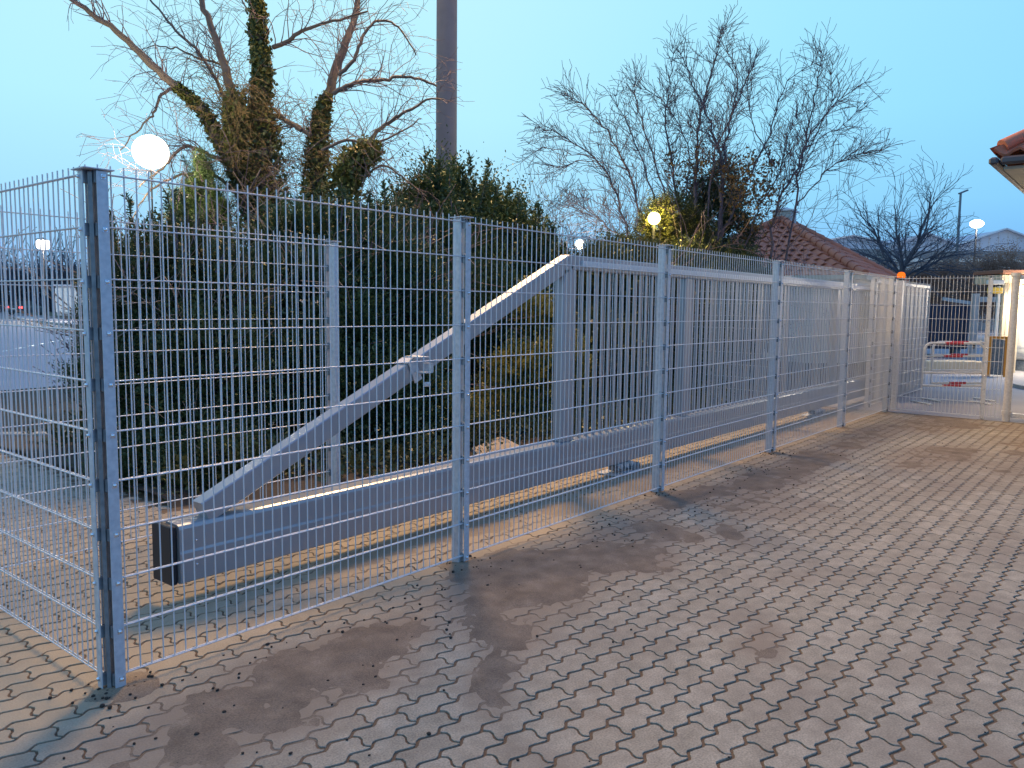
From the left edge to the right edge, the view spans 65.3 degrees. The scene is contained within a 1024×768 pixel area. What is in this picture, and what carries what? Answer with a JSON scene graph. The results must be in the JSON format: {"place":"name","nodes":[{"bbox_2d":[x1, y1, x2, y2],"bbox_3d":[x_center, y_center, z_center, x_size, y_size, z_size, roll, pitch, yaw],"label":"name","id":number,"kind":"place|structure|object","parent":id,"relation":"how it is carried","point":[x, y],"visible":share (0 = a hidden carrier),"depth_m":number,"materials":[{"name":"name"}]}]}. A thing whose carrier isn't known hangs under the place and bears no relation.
{"place":"outdoors","nodes":[
{"label":"outdoors","id":0,"kind":"place"},
{"bbox_2d":[0,326,90,389],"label":"road","id":1,"kind":"structure","parent":0,"point":[29,357],"depth_m":22.55,"materials":[{"name":"grey asphalt"}]},
{"bbox_2d":[17,315,89,325],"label":"pavement","id":2,"kind":"structure","parent":0,"point":[49,319],"depth_m":66.78,"materials":[{"name":"grey concrete"}]},
{"bbox_2d":[36,237,49,319],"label":"street lamp","id":3,"kind":"object","parent":2,"relation":"on","point":[43,244],"visible":0.62,"depth_m":61.98,"materials":[{"name":"white plastic"}]},
{"bbox_2d":[4,311,159,321],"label":"grass verge","id":4,"kind":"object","parent":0,"point":[50,313],"depth_m":90.05,"materials":[{"name":"green plant"}]},
{"bbox_2d":[54,284,82,315],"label":"site cabin","id":5,"kind":"object","parent":4,"relation":"on","point":[64,296],"visible":0.12,"depth_m":70.02,"materials":[{"name":"grey metal"}]},
{"bbox_2d":[0,360,865,507],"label":"soil","id":6,"kind":"structure","parent":0,"point":[276,489],"depth_m":8.40,"materials":[{"name":"brown soil"}]},
{"bbox_2d":[61,107,331,253],"bbox_3d":[-3.709,-1.599,10.290,3.556,4.243,3.446,-1,6,-13],"label":"pine tree","id":7,"kind":"object","parent":6,"relation":"on","point":[200,174],"visible":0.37,"depth_m":10.57,"materials":[{"name":"green plant"}]},
{"bbox_2d":[64,0,472,307],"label":"ivy tree","id":8,"kind":"object","parent":6,"relation":"on","point":[252,126],"visible":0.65,"depth_m":11.31,"materials":[{"name":"brown plant"}]},
{"bbox_2d":[72,152,488,460],"bbox_3d":[-2.661,-0.647,9.288,4.300,3.984,4.119,-4,7,-37],"label":"evergreen bush","id":9,"kind":"object","parent":6,"relation":"on","point":[281,245],"visible":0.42,"depth_m":8.57,"materials":[{"name":"green plant"}]},
{"bbox_2d":[268,282,592,432],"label":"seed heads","id":10,"kind":"object","parent":9,"relation":"attached to","point":[374,428],"visible":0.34,"depth_m":8.10,"materials":[{"name":"brown plant"}]},
{"bbox_2d":[23,371,762,501],"bbox_3d":[-0.396,0.214,10.938,4.993,0.541,10.330,5,7,39],"label":"ground cover","id":11,"kind":"object","parent":6,"relation":"on","point":[534,426],"visible":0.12,"depth_m":7.87,"materials":[{"name":"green plant"}]},
{"bbox_2d":[282,126,536,458],"bbox_3d":[-1.722,-1.371,9.842,3.702,3.939,4.417,3,6,22],"label":"yew bush","id":12,"kind":"object","parent":6,"relation":"on","point":[372,265],"visible":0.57,"depth_m":8.78,"materials":[{"name":"green plant"}]},
{"bbox_2d":[370,373,498,447],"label":"clipped hedge","id":13,"kind":"object","parent":6,"relation":"on","point":[471,411],"visible":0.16,"depth_m":8.64,"materials":[{"name":"green plant"}]},
{"bbox_2d":[436,0,456,171],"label":"light mast","id":14,"kind":"object","parent":6,"relation":"on","point":[446,22],"visible":0.34,"depth_m":13.71,"materials":[{"name":"metal"}]},
{"bbox_2d":[365,124,592,402],"bbox_3d":[-0.498,-1.691,12.260,4.169,4.794,5.001,5,7,39],"label":"yew tree","id":15,"kind":"object","parent":6,"relation":"on","point":[485,201],"visible":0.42,"depth_m":11.86,"materials":[{"name":"green plant"}]},
{"bbox_2d":[472,436,518,455],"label":"rock","id":16,"kind":"structure","parent":6,"relation":"on","point":[476,451],"depth_m":8.29,"materials":[{"name":"beige stone"}]},
{"bbox_2d":[464,276,618,434],"bbox_3d":[-0.019,-0.331,10.459,2.059,2.202,2.681,5,7,39],"label":"yellow leaved shrub","id":17,"kind":"object","parent":6,"relation":"on","point":[503,370],"visible":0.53,"depth_m":9.95,"materials":[{"name":"yellow leaves"},{"name":"twig bark"}]},
{"bbox_2d":[537,187,605,288],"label":"leafy bush","id":18,"kind":"object","parent":6,"relation":"on","point":[560,244],"visible":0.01,"depth_m":15.32,"materials":[{"name":"green plant"}]},
{"bbox_2d":[576,240,582,254],"bbox_3d":[1.424,-1.569,17.136,0.200,3.009,0.200,5,7,39],"label":"street lamp","id":19,"kind":"object","parent":6,"relation":"on","point":[577,242],"visible":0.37,"depth_m":16.93,"materials":[{"name":"white plastic"}]},
{"bbox_2d":[529,155,751,413],"bbox_3d":[2.099,-1.393,13.595,3.758,4.715,5.806,1,6,4],"label":"dark hedge bush","id":20,"kind":"object","parent":6,"relation":"on","point":[642,252],"visible":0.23,"depth_m":12.20,"materials":[{"name":"green plant"}]},
{"bbox_2d":[648,212,659,238],"bbox_3d":[2.682,-1.576,15.353,0.240,3.400,0.240,5,7,39],"label":"street lamp","id":21,"kind":"object","parent":6,"relation":"on","point":[653,220],"visible":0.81,"depth_m":15.13,"materials":[{"name":"white plastic"}]},
{"bbox_2d":[628,180,721,299],"bbox_3d":[2.985,-2.040,16.393,4.314,4.098,3.085,-2,6,-24],"label":"golden conifer","id":22,"kind":"object","parent":6,"relation":"on","point":[665,230],"visible":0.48,"depth_m":15.72,"materials":[{"name":"yellow plant"}]},
{"bbox_2d":[505,0,909,274],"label":"bare tree","id":23,"kind":"object","parent":6,"relation":"on","point":[716,143],"visible":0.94,"depth_m":16.81,"materials":[{"name":"brown plant"}]},
{"bbox_2d":[646,152,823,396],"bbox_3d":[3.725,-1.577,15.476,4.525,5.967,7.199,3,6,20],"label":"dark hedge bush","id":24,"kind":"object","parent":6,"relation":"on","point":[741,267],"visible":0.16,"depth_m":15.15,"materials":[{"name":"green plant"}]},
{"bbox_2d":[558,138,920,346],"bbox_3d":[4.401,-2.707,17.778,7.681,5.191,5.978,5,7,39],"label":"ivy shrub","id":25,"kind":"object","parent":6,"relation":"on","point":[715,206],"visible":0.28,"depth_m":17.83,"materials":[{"name":"green plant"}]},
{"bbox_2d":[0,312,998,335],"bbox_3d":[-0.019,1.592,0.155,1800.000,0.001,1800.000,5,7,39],"label":"ground","id":26,"kind":"structure","parent":0,"point":[41,316],"depth_m":61.39,"materials":[{"name":"grey asphalt"}]},
{"bbox_2d":[8,301,41,314],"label":"parked car","id":27,"kind":"object","parent":26,"relation":"on","point":[22,307],"visible":0.45,"depth_m":84.52,"materials":[{"name":"grey paint"}]},
{"bbox_2d":[0,431,72,435],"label":"kerb","id":28,"kind":"structure","parent":26,"relation":"on","point":[19,433],"depth_m":9.18,"materials":[{"name":"concrete"}]},
{"bbox_2d":[0,226,80,312],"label":"wood","id":29,"kind":"object","parent":26,"relation":"on","point":[38,266],"visible":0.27,"depth_m":106.44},
{"bbox_2d":[0,253,87,311],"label":"undergrowth","id":30,"kind":"object","parent":26,"relation":"on","point":[21,287],"visible":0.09,"depth_m":113.35,"materials":[{"name":"plant"}]},
{"bbox_2d":[9,317,83,327],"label":"kerb","id":31,"kind":"structure","parent":26,"relation":"on","point":[56,323],"depth_m":54.24,"materials":[{"name":"concrete"}]},
{"bbox_2d":[132,135,168,218],"bbox_3d":[-4.630,-1.327,10.359,0.441,3.699,0.441,5,7,39],"label":"street lamp","id":32,"kind":"object","parent":26,"relation":"on","point":[153,150],"visible":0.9,"depth_m":10.06,"materials":[{"name":"white plastic"}]},
{"bbox_2d":[0,182,311,496],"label":"juniper bush","id":33,"kind":"object","parent":26,"relation":"on","point":[159,341],"depth_m":7.42,"materials":[{"name":"green plant"}]},
{"bbox_2d":[0,205,341,567],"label":"fence","id":34,"kind":"object","parent":26,"relation":"on","point":[334,355],"visible":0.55,"depth_m":5.38,"materials":[{"name":"silver metal"}]},
{"bbox_2d":[472,158,598,296],"bbox_3d":[0.525,-5.415,31.662,6.276,7.882,7.750,-1,6,-13],"label":"bush","id":35,"kind":"object","parent":26,"relation":"on","point":[553,202],"visible":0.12,"depth_m":32.90,"materials":[{"name":"brown plant"}]},
{"bbox_2d":[527,203,632,302],"bbox_3d":[2.125,-3.699,28.085,5.749,5.476,5.470,0,6,-4],"label":"bare tree","id":36,"kind":"object","parent":26,"relation":"on","point":[591,227],"visible":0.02,"depth_m":27.02,"materials":[{"name":"brown plant"}]},
{"bbox_2d":[810,235,891,264],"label":"industrial shed","id":37,"kind":"structure","parent":26,"relation":"on","point":[855,242],"depth_m":71.98,"materials":[{"name":"metal"}]},
{"bbox_2d":[880,233,955,295],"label":"industrial shed","id":38,"kind":"structure","parent":26,"relation":"on","point":[944,240],"depth_m":70.03,"materials":[{"name":"metal"}]},
{"bbox_2d":[968,220,983,332],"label":"street lamp","id":39,"kind":"object","parent":26,"relation":"on","point":[976,223],"visible":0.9,"depth_m":57.83,"materials":[{"name":"white plastic"}]},
{"bbox_2d":[943,228,1023,329],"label":"industrial shed","id":40,"kind":"structure","parent":26,"relation":"on","point":[1003,234],"depth_m":67.99,"materials":[{"name":"metal"}]},
{"bbox_2d":[0,406,1023,767],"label":"paving","id":41,"kind":"structure","parent":0,"point":[968,728],"depth_m":3.87,"materials":[{"name":"concrete"}]},
{"bbox_2d":[0,164,105,671],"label":"fence","id":42,"kind":"object","parent":41,"relation":"on","point":[60,469],"visible":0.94,"depth_m":3.46,"materials":[{"name":"silver metal"}]},
{"bbox_2d":[0,447,246,607],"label":"ground","id":43,"kind":"structure","parent":41,"relation":"on","point":[149,496],"depth_m":6.54,"materials":[{"name":"brown soil"}]},
{"bbox_2d":[71,164,896,688],"bbox_3d":[2.098,-0.194,7.751,0.119,2.110,11.946,5,7,39],"label":"fence","id":44,"kind":"object","parent":41,"relation":"on","point":[97,228],"visible":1,"depth_m":4.57,"materials":[{"name":"metal"}]},
{"bbox_2d":[152,255,869,585],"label":"sliding gate","id":45,"kind":"structure","parent":41,"relation":"on","point":[640,437],"depth_m":6.67,"materials":[{"name":"silver metal"}]},
{"bbox_2d":[0,413,1023,767],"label":"joint sand","id":46,"kind":"structure","parent":41,"relation":"on","point":[286,679],"depth_m":3.83,"materials":[{"name":"black sand"}]},
{"bbox_2d":[48,419,1011,762],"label":"soil crumbs","id":47,"kind":"object","parent":41,"relation":"on","point":[102,705],"visible":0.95,"depth_m":3.78,"materials":[{"name":"black soil"}]},
{"bbox_2d":[598,460,639,476],"bbox_3d":[1.048,0.790,7.621,0.291,0.104,0.435,5,7,39],"label":"gate carriage","id":48,"kind":"object","parent":41,"relation":"on","point":[634,465],"visible":0.55,"depth_m":7.57,"materials":[{"name":"metal"}]},
{"bbox_2d":[800,408,823,416],"bbox_3d":[4.508,0.416,11.880,0.291,0.104,0.435,5,7,39],"label":"gate carriage","id":49,"kind":"object","parent":41,"relation":"on","point":[818,414],"visible":0.5,"depth_m":11.80,"materials":[{"name":"metal"}]},
{"bbox_2d":[0,0,1023,295],"label":"sky","id":50,"kind":"structure","parent":0,"point":[955,79],"materials":[{"name":"blue"}]},
{"bbox_2d":[829,335,1023,422],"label":"concrete yard","id":51,"kind":"structure","parent":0,"point":[1017,402],"depth_m":14.38,"materials":[{"name":"grey concrete"}]},
{"bbox_2d":[730,208,908,362],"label":"tiled-roof house","id":52,"kind":"structure","parent":51,"relation":"on","point":[842,258],"depth_m":24.13,"materials":[{"name":"red tile"}]},
{"bbox_2d":[862,294,869,330],"bbox_3d":[10.717,-2.167,24.239,0.090,1.100,1.000,4,7,33],"label":"window","id":53,"kind":"structure","parent":52,"relation":"in","point":[867,294],"depth_m":24.15,"materials":[{"name":"black glass"}]},
{"bbox_2d":[864,277,930,407],"bbox_3d":[6.938,-0.771,14.258,0.115,2.110,3.890,5,7,39],"label":"fence","id":54,"kind":"object","parent":51,"relation":"on","point":[870,367],"visible":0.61,"depth_m":14.41,"materials":[{"name":"silver metal"}]},
{"bbox_2d":[890,272,905,409],"bbox_3d":[6.063,-0.669,12.580,0.124,2.172,0.121,5,7,39],"label":"beacon post","id":55,"kind":"object","parent":51,"relation":"on","point":[898,333],"visible":0.94,"depth_m":12.55,"materials":[{"name":"metal"}]},
{"bbox_2d":[869,281,928,400],"bbox_3d":[7.256,-0.837,14.952,0.105,2.075,3.900,5,7,39],"label":"metal screen","id":56,"kind":"object","parent":51,"relation":"on","point":[875,346],"visible":0.26,"depth_m":15.37,"materials":[{"name":"metal"}]},
{"bbox_2d":[821,146,1010,303],"bbox_3d":[19.752,-6.726,39.871,8.596,9.354,8.073,5,7,39],"label":"bare tree","id":57,"kind":"object","parent":51,"relation":"on","point":[903,263],"visible":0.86,"depth_m":39.34,"materials":[{"name":"brown plant"}]},
{"bbox_2d":[925,297,970,353],"bbox_3d":[13.992,-2.023,28.140,2.937,2.034,2.500,1,6,0],"label":"steel container","id":58,"kind":"object","parent":51,"relation":"on","point":[959,317],"visible":0.36,"depth_m":26.97,"materials":[{"name":"blue metal"}]},
{"bbox_2d":[873,237,1023,330],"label":"thicket","id":59,"kind":"object","parent":51,"relation":"on","point":[1000,263],"visible":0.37,"depth_m":42.85,"materials":[{"name":"plant"}]},
{"bbox_2d":[890,275,1008,418],"bbox_3d":[6.480,-0.546,11.903,1.453,2.110,0.115,5,7,39],"label":"fence","id":60,"kind":"object","parent":51,"relation":"on","point":[987,333],"visible":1,"depth_m":11.74,"materials":[{"name":"silver metal"}]},
{"bbox_2d":[910,342,992,404],"bbox_3d":[7.497,-0.194,13.600,1.121,1.043,0.560,0,6,-5],"label":"crowd barrier","id":61,"kind":"object","parent":51,"relation":"on","point":[950,356],"visible":0.77,"depth_m":13.57,"materials":[{"name":"white metal"}]},
{"bbox_2d":[924,360,981,370],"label":"concrete block","id":62,"kind":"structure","parent":51,"relation":"on","point":[956,363],"depth_m":20.27,"materials":[{"name":"grey concrete"}]},
{"bbox_2d":[919,341,994,400],"bbox_3d":[7.878,-0.238,14.101,1.070,1.043,0.560,0,6,-6],"label":"crowd barrier","id":63,"kind":"object","parent":51,"relation":"on","point":[957,370],"visible":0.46,"depth_m":14.07,"materials":[{"name":"white metal"}]},
{"bbox_2d":[952,189,968,297],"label":"lamp mast","id":64,"kind":"object","parent":51,"relation":"on","point":[959,208],"visible":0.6,"depth_m":52.11,"materials":[{"name":"metal"}]},
{"bbox_2d":[967,294,1000,360],"bbox_3d":[14.408,-1.640,23.928,1.370,2.100,0.185,1,6,0],"label":"portal frame","id":65,"kind":"object","parent":51,"relation":"on","point":[973,324],"visible":0.3,"depth_m":23.84,"materials":[{"name":"grey metal"}]},
{"bbox_2d":[986,280,1004,335],"bbox_3d":[12.067,-1.419,20.091,0.400,2.350,0.120,1,6,0],"label":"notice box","id":66,"kind":"object","parent":51,"relation":"on","point":[999,282],"visible":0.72,"depth_m":20.00,"materials":[{"name":"paint"}]},
{"bbox_2d":[987,336,1007,376],"bbox_3d":[11.747,-0.661,19.335,0.404,0.980,0.070,5,7,36],"label":"framed panel","id":67,"kind":"object","parent":51,"relation":"on","point":[1000,355],"visible":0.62,"depth_m":19.32,"materials":[{"name":"orange paint"}]},
{"bbox_2d":[973,270,1023,372],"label":"gate canopy","id":68,"kind":"object","parent":51,"relation":"on","point":[1005,298],"visible":0.49,"depth_m":20.41,"materials":[{"name":"white"}]},
{"bbox_2d":[989,129,1023,193],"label":"house","id":69,"kind":"structure","parent":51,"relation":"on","point":[1008,151],"depth_m":8.41,"materials":[{"name":"red tile"}]},
{"bbox_2d":[1001,273,1023,421],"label":"bar gate","id":70,"kind":"structure","parent":51,"relation":"on","point":[1006,413],"depth_m":11.35,"materials":[{"name":"metal"}]},
{"bbox_2d":[1013,384,1023,389],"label":"kerb","id":71,"kind":"structure","parent":51,"relation":"on","point":[1019,386],"depth_m":16.45,"materials":[{"name":"concrete"}]},
{"bbox_2d":[1015,295,1023,370],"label":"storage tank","id":72,"kind":"object","parent":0,"point":[1019,365],"visible":0.3,"depth_m":21.16,"materials":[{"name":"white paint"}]},
{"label":"kerb edging","id":73,"kind":"structure","parent":0,"visible":0},
{"bbox_2d":[600,276,789,400],"bbox_3d":[2.851,-0.786,13.918,0.115,2.110,4.180,-5,8,-44],"label":"fence","id":74,"kind":"object","parent":73,"relation":"on","point":[747,337],"visible":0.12,"depth_m":13.02,"materials":[{"name":"silver metal"}]}
]}

